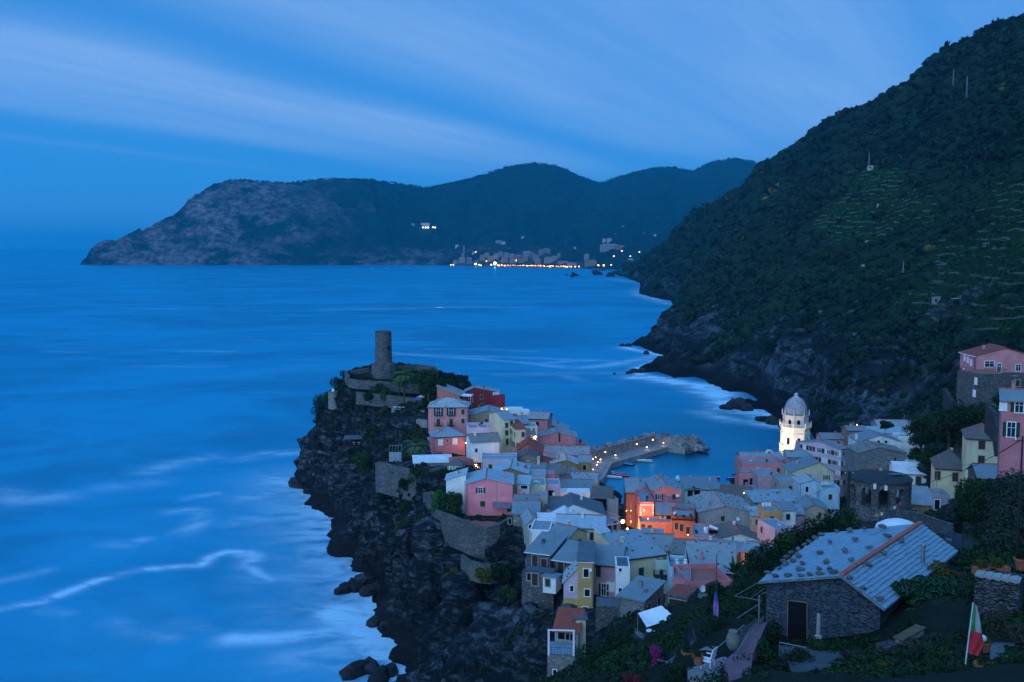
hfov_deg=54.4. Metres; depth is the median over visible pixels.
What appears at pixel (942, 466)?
house
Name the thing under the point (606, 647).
bush
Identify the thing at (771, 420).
sea rock
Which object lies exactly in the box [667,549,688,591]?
terrace house
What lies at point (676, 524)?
window
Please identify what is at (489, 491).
house
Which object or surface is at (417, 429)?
cliff scrub
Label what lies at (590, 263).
house
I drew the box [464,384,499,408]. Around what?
house
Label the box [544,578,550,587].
window
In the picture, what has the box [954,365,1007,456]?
house wing
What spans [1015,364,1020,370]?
window
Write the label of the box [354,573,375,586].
sea rock
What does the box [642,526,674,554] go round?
house
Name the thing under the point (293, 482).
sea rock
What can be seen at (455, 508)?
bush
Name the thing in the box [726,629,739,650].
urn
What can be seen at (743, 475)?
house
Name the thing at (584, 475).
house
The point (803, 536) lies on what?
bush
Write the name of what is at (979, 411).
tree
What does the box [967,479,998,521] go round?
tree
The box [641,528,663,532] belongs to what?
house
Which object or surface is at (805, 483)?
house
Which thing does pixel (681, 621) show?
bush
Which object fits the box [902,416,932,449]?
tree
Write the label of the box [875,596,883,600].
roof stone
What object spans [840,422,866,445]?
house
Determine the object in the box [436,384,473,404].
house
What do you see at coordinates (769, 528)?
house
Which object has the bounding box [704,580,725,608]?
bush
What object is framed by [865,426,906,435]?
house
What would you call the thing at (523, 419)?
house
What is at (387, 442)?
bush
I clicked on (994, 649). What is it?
lane
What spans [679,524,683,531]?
window
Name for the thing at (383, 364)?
castle tower
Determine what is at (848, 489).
utility pole
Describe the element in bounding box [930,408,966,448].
tree
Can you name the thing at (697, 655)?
plant pot
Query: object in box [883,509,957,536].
garden wall
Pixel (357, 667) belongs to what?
sea rock
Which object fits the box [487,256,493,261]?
house
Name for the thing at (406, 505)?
bush
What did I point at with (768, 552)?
bush
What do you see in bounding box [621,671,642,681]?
bush
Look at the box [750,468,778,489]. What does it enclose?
house
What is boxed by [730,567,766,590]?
bush
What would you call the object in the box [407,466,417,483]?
bush
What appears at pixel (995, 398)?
tree
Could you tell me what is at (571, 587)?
window
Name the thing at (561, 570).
window
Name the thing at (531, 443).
house
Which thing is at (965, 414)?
tree
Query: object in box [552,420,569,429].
house
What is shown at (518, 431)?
house
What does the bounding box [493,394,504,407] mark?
house
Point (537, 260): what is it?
house
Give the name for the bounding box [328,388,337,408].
lookout
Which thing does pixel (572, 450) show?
house
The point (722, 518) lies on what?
window
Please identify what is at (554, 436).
house
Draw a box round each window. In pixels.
[434,408,442,414]
[436,418,440,426]
[438,439,442,445]
[447,408,455,414]
[476,487,484,493]
[480,501,485,506]
[520,485,527,488]
[526,572,531,581]
[531,554,537,565]
[531,572,538,586]
[540,558,547,566]
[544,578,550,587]
[548,490,553,495]
[557,562,563,575]
[557,632,570,640]
[565,633,576,641]
[569,585,573,591]
[582,568,589,577]
[583,588,590,596]
[589,532,593,539]
[595,566,601,577]
[599,583,608,596]
[606,582,614,591]
[613,521,616,530]
[638,567,643,575]
[656,494,662,499]
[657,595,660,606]
[668,597,685,605]
[674,522,678,529]
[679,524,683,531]
[686,526,689,534]
[687,488,692,496]
[694,488,699,494]
[720,516,724,521]
[823,475,829,479]
[915,476,921,485]
[934,470,940,480]
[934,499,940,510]
[951,472,958,481]
[977,440,985,449]
[977,455,984,462]
[984,361,994,366]
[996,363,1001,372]
[999,402,1007,410]
[1002,421,1019,437]
[1010,402,1023,413]
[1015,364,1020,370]
[1015,379,1020,386]
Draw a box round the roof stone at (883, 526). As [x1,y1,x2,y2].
[878,524,886,528]
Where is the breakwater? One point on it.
(630, 451)
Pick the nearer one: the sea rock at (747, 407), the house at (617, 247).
the sea rock at (747, 407)
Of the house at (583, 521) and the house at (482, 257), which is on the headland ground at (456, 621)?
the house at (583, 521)
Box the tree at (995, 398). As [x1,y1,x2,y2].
[991,392,999,405]
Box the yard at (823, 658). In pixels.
[778,645,843,672]
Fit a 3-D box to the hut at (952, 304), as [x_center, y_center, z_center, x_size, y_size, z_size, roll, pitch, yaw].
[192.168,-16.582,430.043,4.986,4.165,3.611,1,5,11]
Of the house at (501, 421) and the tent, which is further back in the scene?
the house at (501, 421)
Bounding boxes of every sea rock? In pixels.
[288,477,301,488]
[303,486,309,493]
[336,582,350,594]
[339,660,368,677]
[342,665,355,680]
[347,577,360,592]
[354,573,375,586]
[359,583,375,596]
[364,656,379,674]
[366,615,378,627]
[367,665,389,681]
[379,618,390,630]
[385,662,398,677]
[591,270,602,274]
[606,272,614,276]
[630,368,639,372]
[719,404,732,409]
[726,400,736,408]
[734,399,747,409]
[740,403,753,410]
[754,416,766,421]
[765,415,779,424]
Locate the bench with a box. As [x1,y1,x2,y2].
[893,624,925,643]
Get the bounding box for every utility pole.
[845,471,853,517]
[1014,436,1023,551]
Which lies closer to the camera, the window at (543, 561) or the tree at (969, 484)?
the tree at (969, 484)
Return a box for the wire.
[850,439,1021,486]
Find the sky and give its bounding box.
[0,0,1023,248]
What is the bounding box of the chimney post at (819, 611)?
[814,609,821,638]
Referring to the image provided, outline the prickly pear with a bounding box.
[890,575,962,610]
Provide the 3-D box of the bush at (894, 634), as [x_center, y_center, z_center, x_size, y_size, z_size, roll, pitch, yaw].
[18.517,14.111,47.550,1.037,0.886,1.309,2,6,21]
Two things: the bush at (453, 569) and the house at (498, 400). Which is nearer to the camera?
the bush at (453, 569)
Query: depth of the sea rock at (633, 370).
674.78 m
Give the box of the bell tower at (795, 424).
[779,393,811,455]
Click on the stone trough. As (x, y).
(889, 645)
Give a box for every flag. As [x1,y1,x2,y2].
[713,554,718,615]
[964,602,983,663]
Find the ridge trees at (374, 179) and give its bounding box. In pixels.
[228,157,755,187]
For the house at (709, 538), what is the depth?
208.26 m
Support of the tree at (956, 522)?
on the headland ground at (456, 621)
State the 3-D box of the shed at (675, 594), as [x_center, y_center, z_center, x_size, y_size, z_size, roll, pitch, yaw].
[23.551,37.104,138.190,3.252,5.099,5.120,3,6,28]
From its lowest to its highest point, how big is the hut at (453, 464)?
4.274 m
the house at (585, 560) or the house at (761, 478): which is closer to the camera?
the house at (585, 560)
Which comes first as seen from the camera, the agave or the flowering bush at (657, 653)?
the flowering bush at (657, 653)
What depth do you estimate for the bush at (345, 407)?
330.01 m
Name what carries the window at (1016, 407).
in the house at (1011, 415)
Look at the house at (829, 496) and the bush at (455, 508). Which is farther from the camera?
the house at (829, 496)
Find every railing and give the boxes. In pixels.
[735,615,763,656]
[779,642,806,655]
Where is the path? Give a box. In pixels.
[724,621,767,681]
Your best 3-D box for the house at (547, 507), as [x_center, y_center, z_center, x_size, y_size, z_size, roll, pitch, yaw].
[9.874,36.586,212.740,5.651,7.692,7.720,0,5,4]
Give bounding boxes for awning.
[637,605,669,633]
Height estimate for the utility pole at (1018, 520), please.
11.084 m
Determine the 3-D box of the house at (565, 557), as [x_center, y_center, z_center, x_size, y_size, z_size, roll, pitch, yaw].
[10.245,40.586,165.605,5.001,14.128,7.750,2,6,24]
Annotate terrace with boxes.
[465,516,500,526]
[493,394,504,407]
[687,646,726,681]
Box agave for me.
[723,556,745,575]
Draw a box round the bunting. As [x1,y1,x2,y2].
[870,501,900,516]
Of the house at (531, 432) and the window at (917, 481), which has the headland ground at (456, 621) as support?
the house at (531, 432)
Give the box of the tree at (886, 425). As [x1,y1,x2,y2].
[879,420,894,434]
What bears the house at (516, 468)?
on the headland ground at (456, 621)
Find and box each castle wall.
[344,368,368,385]
[348,378,419,393]
[356,392,421,407]
[391,408,424,412]
[396,364,438,377]
[416,419,427,427]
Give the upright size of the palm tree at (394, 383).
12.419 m
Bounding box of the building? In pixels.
[412,454,451,466]
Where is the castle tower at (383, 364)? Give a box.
[371,330,395,378]
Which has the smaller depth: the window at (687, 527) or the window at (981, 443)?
the window at (981, 443)
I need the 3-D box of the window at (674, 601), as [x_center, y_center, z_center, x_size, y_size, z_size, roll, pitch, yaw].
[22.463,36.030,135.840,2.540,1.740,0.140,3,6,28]
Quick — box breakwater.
[590,435,698,483]
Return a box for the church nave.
[795,439,838,449]
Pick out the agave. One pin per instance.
(735, 567)
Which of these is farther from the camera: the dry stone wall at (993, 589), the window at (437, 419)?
the window at (437, 419)
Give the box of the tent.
[875,518,912,527]
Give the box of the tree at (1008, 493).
[984,468,1023,521]
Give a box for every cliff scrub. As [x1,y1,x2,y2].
[312,362,1006,681]
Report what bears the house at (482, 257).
on the hills
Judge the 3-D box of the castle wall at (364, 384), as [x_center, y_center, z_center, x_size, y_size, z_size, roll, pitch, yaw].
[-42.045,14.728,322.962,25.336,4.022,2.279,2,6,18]
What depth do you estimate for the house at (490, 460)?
240.84 m
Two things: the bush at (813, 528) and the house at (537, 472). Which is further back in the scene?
the house at (537, 472)
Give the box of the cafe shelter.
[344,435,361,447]
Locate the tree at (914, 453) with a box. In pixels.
[907,447,922,460]
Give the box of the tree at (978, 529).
[962,520,992,537]
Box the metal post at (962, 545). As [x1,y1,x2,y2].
[961,521,963,567]
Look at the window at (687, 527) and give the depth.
231.89 m
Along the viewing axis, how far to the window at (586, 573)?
153.94 m
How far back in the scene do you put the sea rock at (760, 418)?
484.20 m
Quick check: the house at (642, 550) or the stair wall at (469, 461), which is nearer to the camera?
the house at (642, 550)
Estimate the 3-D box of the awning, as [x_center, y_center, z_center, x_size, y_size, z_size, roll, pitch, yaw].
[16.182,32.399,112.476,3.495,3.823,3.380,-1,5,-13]
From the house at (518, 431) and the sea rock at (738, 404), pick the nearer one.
the house at (518, 431)
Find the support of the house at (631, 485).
on the headland ground at (456, 621)
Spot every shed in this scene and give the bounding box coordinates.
[665,584,698,605]
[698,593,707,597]
[966,463,996,482]
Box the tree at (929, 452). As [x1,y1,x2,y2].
[918,443,943,467]
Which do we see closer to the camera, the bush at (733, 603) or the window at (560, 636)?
the bush at (733, 603)
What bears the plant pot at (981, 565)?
on the dry stone wall at (993, 589)
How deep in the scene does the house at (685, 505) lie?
240.77 m
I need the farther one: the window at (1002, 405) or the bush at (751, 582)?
the window at (1002, 405)
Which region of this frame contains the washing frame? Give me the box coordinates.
[735,582,780,619]
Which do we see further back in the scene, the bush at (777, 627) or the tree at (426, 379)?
the tree at (426, 379)
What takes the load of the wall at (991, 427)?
on the headland ground at (456, 621)
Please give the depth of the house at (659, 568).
161.08 m
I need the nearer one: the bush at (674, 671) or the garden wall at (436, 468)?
the bush at (674, 671)
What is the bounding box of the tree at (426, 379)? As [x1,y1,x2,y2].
[415,368,437,400]
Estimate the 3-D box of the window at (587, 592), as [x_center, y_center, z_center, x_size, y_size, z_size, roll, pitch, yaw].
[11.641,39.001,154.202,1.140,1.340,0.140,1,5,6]
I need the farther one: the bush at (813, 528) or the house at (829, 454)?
the house at (829, 454)
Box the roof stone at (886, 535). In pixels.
[883,533,891,537]
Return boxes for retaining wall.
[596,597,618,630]
[942,388,955,409]
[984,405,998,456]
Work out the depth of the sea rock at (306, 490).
341.31 m
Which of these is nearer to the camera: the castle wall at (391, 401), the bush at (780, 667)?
the bush at (780, 667)
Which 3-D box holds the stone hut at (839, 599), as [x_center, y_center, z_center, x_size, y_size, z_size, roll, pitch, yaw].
[19.845,14.657,57.541,7.793,6.742,12.827,4,7,39]
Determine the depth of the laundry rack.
232.60 m
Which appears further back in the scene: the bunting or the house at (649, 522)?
the house at (649, 522)
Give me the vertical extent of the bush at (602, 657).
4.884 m
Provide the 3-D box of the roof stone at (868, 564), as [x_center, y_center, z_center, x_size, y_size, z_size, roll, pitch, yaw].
[19.059,11.975,53.370,0.567,0.237,0.355,17,25,31]
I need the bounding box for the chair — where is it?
[700,647,717,668]
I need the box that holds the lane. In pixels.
[990,642,1014,659]
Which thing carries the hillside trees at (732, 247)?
on the mountain
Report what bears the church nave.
on the headland ground at (456, 621)
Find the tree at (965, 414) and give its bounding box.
[946,398,981,430]
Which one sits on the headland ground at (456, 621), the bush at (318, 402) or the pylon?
the bush at (318, 402)
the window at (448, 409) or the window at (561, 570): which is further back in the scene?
the window at (448, 409)
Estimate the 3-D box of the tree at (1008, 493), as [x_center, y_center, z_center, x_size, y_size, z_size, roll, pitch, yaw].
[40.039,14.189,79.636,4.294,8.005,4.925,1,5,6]
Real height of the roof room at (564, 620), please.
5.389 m
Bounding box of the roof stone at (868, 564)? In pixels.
[863,561,872,566]
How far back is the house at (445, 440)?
272.18 m
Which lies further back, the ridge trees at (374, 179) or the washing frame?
the ridge trees at (374, 179)
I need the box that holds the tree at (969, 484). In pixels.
[953,476,1000,523]
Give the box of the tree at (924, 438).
[907,428,938,449]
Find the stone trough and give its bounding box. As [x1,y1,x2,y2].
[875,639,900,653]
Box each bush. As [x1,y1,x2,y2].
[310,392,324,414]
[313,398,324,422]
[322,390,329,402]
[329,371,344,391]
[341,400,354,413]
[344,448,358,462]
[350,451,372,473]
[363,392,373,400]
[363,439,378,452]
[370,383,387,394]
[378,406,387,415]
[379,438,393,460]
[380,389,392,400]
[394,520,403,528]
[398,478,407,490]
[398,501,413,514]
[401,438,432,454]
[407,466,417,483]
[430,489,447,512]
[436,469,448,476]
[439,491,459,512]
[442,567,458,576]
[449,492,463,516]
[474,567,492,582]
[490,562,512,582]
[498,584,519,600]
[563,642,614,677]
[567,666,595,677]
[586,621,630,667]
[597,644,637,666]
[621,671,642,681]
[649,645,662,665]
[660,661,692,681]
[671,645,687,656]
[675,612,701,628]
[686,668,728,681]
[688,605,708,622]
[700,615,724,635]
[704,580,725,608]
[712,578,751,610]
[714,653,757,681]
[720,596,738,612]
[729,601,755,617]
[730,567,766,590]
[740,548,769,589]
[741,664,769,676]
[744,543,778,579]
[755,637,778,665]
[761,528,796,565]
[764,616,789,652]
[764,649,803,671]
[776,524,817,558]
[783,647,815,666]
[801,515,833,538]
[805,636,839,653]
[815,508,850,532]
[829,507,862,529]
[839,648,863,657]
[870,659,893,667]
[888,629,903,640]
[900,637,922,647]
[902,610,933,629]
[916,632,947,645]
[927,560,968,577]
[933,597,955,602]
[946,571,972,579]
[982,607,1023,643]
[995,648,1023,663]
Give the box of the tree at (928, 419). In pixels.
[915,410,942,445]
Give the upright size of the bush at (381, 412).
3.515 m
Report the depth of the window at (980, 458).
188.98 m
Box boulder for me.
[685,444,689,452]
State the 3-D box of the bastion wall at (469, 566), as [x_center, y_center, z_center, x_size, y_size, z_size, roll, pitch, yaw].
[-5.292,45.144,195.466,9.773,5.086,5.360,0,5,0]
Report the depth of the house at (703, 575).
146.33 m
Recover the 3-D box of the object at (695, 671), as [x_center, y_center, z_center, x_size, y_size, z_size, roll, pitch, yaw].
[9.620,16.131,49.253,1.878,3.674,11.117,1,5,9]
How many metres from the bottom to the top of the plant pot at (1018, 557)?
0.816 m
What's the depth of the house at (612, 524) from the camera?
205.18 m
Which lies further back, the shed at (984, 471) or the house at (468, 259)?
the house at (468, 259)
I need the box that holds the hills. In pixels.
[80,158,756,270]
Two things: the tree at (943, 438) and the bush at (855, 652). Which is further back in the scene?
the tree at (943, 438)
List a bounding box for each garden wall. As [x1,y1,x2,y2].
[375,461,426,500]
[417,465,446,471]
[738,618,762,647]
[843,517,881,529]
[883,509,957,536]
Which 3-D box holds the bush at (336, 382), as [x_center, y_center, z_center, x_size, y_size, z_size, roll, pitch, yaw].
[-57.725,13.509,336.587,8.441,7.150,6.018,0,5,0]
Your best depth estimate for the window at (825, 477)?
286.83 m
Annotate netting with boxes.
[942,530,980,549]
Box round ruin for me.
[850,469,912,520]
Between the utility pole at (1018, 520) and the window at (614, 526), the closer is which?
the utility pole at (1018, 520)
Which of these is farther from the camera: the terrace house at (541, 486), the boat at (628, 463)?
the boat at (628, 463)
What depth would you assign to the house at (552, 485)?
223.09 m
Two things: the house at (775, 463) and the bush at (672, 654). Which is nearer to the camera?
the bush at (672, 654)
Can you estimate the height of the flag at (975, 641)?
2.494 m
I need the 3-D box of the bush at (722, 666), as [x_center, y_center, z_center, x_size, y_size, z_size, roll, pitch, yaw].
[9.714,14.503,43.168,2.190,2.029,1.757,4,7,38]
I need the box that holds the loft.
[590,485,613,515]
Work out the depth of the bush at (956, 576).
53.63 m
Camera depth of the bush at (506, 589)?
172.44 m
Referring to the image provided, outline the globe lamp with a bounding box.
[981,635,986,655]
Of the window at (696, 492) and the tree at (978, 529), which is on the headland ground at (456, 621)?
the tree at (978, 529)
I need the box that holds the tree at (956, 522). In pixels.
[952,502,970,533]
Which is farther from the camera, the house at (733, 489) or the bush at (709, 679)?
the house at (733, 489)
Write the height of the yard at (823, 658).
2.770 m
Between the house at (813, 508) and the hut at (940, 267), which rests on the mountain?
the hut at (940, 267)
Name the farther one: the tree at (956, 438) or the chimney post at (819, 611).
the tree at (956, 438)
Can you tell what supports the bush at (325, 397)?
on the headland ground at (456, 621)
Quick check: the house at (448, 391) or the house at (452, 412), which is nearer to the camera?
the house at (452, 412)
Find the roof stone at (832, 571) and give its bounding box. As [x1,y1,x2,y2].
[828,569,837,573]
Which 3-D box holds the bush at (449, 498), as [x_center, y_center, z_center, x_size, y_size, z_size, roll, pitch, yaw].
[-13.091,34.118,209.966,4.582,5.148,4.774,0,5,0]
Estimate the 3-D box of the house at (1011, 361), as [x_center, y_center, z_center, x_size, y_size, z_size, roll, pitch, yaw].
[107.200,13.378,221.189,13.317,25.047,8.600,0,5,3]
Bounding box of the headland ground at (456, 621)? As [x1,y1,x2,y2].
[293,363,1023,681]
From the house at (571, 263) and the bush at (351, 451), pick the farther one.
the house at (571, 263)
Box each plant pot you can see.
[681,645,692,655]
[692,649,704,665]
[971,559,992,574]
[973,655,995,666]
[983,635,992,652]
[987,558,1010,571]
[1013,551,1023,570]
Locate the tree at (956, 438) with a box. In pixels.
[945,426,964,454]
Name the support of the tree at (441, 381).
on the headland ground at (456, 621)
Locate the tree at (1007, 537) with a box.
[983,502,1023,551]
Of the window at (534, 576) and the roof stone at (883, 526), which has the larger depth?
the window at (534, 576)
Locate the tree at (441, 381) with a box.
[431,377,446,396]
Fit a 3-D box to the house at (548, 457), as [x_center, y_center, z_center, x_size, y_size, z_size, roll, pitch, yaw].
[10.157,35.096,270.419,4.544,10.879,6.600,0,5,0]
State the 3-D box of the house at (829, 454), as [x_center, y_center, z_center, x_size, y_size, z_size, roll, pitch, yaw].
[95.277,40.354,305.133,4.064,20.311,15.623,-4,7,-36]
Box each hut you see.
[446,458,466,469]
[758,521,957,638]
[931,296,940,303]
[937,264,945,270]
[950,298,960,306]
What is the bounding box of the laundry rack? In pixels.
[762,502,770,505]
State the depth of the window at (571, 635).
129.95 m
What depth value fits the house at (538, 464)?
241.17 m
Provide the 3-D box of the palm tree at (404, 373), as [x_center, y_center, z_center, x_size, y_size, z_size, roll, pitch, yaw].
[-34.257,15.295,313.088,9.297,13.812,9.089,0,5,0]
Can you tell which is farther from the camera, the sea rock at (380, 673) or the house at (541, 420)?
the house at (541, 420)
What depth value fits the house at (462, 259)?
4814.44 m
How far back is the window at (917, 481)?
219.49 m
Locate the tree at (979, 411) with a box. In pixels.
[966,401,999,423]
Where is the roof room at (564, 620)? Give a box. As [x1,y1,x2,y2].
[552,607,584,658]
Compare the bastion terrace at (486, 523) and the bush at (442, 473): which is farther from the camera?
the bush at (442, 473)
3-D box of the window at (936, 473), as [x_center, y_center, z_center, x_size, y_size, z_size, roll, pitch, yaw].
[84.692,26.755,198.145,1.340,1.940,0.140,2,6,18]
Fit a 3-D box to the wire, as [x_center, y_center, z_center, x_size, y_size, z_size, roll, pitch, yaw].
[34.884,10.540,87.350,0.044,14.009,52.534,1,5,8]
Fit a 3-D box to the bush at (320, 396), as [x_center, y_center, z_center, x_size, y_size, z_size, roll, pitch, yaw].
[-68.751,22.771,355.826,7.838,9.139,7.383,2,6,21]
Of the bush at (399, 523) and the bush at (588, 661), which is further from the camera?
the bush at (399, 523)
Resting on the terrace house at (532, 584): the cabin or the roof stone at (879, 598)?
the cabin
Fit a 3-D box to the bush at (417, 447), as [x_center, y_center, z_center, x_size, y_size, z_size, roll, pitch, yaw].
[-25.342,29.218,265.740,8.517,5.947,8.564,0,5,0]
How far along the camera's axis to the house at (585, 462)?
267.41 m
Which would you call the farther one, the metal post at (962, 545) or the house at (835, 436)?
the house at (835, 436)
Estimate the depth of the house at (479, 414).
287.37 m
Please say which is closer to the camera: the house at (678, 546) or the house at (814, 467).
the house at (678, 546)
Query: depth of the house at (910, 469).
221.10 m
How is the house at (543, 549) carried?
on the headland ground at (456, 621)
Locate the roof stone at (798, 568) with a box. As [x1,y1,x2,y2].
[795,566,804,570]
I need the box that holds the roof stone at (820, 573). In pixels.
[816,571,824,575]
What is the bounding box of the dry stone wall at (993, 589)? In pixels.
[974,570,1023,615]
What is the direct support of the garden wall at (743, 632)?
on the headland ground at (456, 621)
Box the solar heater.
[709,525,717,533]
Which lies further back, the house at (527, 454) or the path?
the house at (527, 454)
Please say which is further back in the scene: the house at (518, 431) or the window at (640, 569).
the house at (518, 431)
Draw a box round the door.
[787,600,807,638]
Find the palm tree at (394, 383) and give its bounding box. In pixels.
[388,376,408,395]
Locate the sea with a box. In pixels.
[0,249,813,681]
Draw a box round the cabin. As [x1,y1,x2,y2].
[541,573,562,593]
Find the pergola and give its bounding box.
[389,445,401,461]
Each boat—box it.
[607,475,621,478]
[612,473,628,476]
[623,462,634,465]
[636,459,651,461]
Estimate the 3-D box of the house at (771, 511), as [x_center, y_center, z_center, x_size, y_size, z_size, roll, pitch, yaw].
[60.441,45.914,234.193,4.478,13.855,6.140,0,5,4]
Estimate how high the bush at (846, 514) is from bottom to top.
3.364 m
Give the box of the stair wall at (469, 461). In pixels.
[449,456,475,467]
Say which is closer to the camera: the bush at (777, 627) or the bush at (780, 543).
the bush at (777, 627)
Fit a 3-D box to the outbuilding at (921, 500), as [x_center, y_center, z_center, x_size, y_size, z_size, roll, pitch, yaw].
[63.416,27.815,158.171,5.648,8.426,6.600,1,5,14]
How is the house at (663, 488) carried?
on the headland ground at (456, 621)
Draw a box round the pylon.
[965,76,967,97]
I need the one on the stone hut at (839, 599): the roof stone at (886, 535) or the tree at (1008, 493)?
the roof stone at (886, 535)
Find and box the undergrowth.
[535,510,1023,681]
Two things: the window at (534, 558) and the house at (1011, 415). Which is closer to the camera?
the house at (1011, 415)
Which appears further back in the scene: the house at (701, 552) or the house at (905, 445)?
the house at (905, 445)
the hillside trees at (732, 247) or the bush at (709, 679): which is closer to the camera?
the bush at (709, 679)
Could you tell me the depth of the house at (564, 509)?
198.83 m
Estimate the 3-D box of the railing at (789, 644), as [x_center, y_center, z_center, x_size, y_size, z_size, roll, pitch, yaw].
[12.686,14.065,44.998,0.045,0.883,1.379,-5,7,-42]
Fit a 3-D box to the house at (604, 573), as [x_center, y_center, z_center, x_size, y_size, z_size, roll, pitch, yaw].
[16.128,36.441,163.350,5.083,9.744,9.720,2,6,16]
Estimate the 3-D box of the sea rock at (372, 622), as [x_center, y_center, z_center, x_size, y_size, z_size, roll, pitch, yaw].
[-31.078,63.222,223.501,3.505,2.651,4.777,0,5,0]
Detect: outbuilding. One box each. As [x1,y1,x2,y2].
[896,485,933,513]
[929,488,950,510]
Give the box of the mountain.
[613,20,1023,444]
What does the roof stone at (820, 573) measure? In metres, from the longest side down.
0.494 x 0.343 x 0.246 m
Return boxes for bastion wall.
[423,491,435,505]
[425,496,512,558]
[461,554,504,583]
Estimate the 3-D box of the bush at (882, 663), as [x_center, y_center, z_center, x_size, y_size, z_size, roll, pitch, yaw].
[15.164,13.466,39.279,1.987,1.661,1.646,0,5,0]
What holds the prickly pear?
on the headland ground at (456, 621)
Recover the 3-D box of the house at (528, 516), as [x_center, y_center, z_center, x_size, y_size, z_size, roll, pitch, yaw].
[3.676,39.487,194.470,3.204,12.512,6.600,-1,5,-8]
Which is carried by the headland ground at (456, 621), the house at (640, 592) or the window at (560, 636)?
the house at (640, 592)
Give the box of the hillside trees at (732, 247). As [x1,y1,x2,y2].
[621,13,1023,451]
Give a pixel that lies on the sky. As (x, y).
(114, 114)
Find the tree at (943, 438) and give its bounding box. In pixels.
[936,426,956,447]
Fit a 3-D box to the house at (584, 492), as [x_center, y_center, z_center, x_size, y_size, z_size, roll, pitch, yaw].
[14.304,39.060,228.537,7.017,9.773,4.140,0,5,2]
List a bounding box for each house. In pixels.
[427,397,469,440]
[428,426,465,454]
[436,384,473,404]
[445,467,467,512]
[459,257,465,262]
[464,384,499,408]
[464,467,513,515]
[465,432,501,462]
[466,257,471,263]
[466,422,492,434]
[468,404,504,421]
[480,255,484,260]
[481,449,516,468]
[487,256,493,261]
[488,410,515,452]
[494,459,530,495]
[501,257,507,262]
[503,407,522,414]
[507,497,541,526]
[510,257,515,262]
[510,419,526,452]
[513,412,529,425]
[513,488,539,499]
[514,436,543,461]
[516,475,531,493]
[517,447,538,461]
[520,507,536,565]
[521,409,529,415]
[522,456,546,467]
[522,560,558,610]
[524,466,545,476]
[524,529,568,567]
[525,422,536,440]
[526,426,535,439]
[527,409,552,430]
[530,477,545,493]
[530,519,552,543]
[531,491,547,512]
[534,258,541,264]
[537,427,577,450]
[537,513,555,525]
[538,249,543,256]
[543,450,556,462]
[544,257,554,263]
[544,443,589,458]
[544,493,561,512]
[545,469,554,477]
[545,478,559,495]
[546,463,560,479]
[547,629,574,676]
[548,521,588,540]
[549,453,578,468]
[550,492,605,514]
[551,505,577,513]
[551,540,578,589]
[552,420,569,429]
[555,513,605,541]
[560,465,579,477]
[560,476,595,492]
[560,488,589,497]
[562,559,577,605]
[567,262,575,265]
[571,470,600,485]
[573,612,587,660]
[576,541,595,607]
[577,440,585,444]
[578,454,591,471]
[585,260,596,266]
[592,517,610,543]
[594,535,627,596]
[600,244,616,251]
[600,528,666,581]
[605,511,621,531]
[607,495,617,518]
[614,245,623,249]
[615,556,629,596]
[616,575,666,616]
[623,478,645,527]
[635,489,653,528]
[638,516,670,533]
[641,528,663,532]
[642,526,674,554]
[644,474,681,515]
[653,545,667,593]
[655,502,675,518]
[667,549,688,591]
[671,506,694,538]
[671,535,716,554]
[672,566,690,586]
[674,563,731,593]
[676,503,695,522]
[679,476,719,502]
[683,540,735,582]
[686,490,754,526]
[691,523,714,538]
[695,536,715,540]
[707,520,758,542]
[715,538,743,563]
[719,482,752,497]
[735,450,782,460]
[735,456,783,484]
[736,467,752,484]
[739,539,775,564]
[743,488,798,505]
[745,506,759,535]
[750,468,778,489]
[757,500,804,533]
[757,518,792,542]
[758,504,781,520]
[772,474,794,490]
[775,501,796,529]
[781,455,834,481]
[782,447,812,463]
[791,473,823,498]
[793,494,828,528]
[799,439,846,496]
[816,431,844,444]
[817,482,839,517]
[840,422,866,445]
[845,439,907,498]
[847,429,901,448]
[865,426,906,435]
[870,419,910,431]
[888,460,926,485]
[892,432,926,461]
[930,448,961,498]
[958,343,1023,388]
[961,423,997,486]
[997,375,1023,476]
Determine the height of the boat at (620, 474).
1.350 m
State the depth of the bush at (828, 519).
89.69 m
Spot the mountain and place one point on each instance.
(784, 376)
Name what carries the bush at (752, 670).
on the headland ground at (456, 621)
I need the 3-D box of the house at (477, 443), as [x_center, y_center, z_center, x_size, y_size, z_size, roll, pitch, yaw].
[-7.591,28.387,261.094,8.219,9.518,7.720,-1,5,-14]
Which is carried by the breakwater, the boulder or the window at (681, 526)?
the boulder
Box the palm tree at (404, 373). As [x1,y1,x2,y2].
[390,367,415,402]
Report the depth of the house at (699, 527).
216.91 m

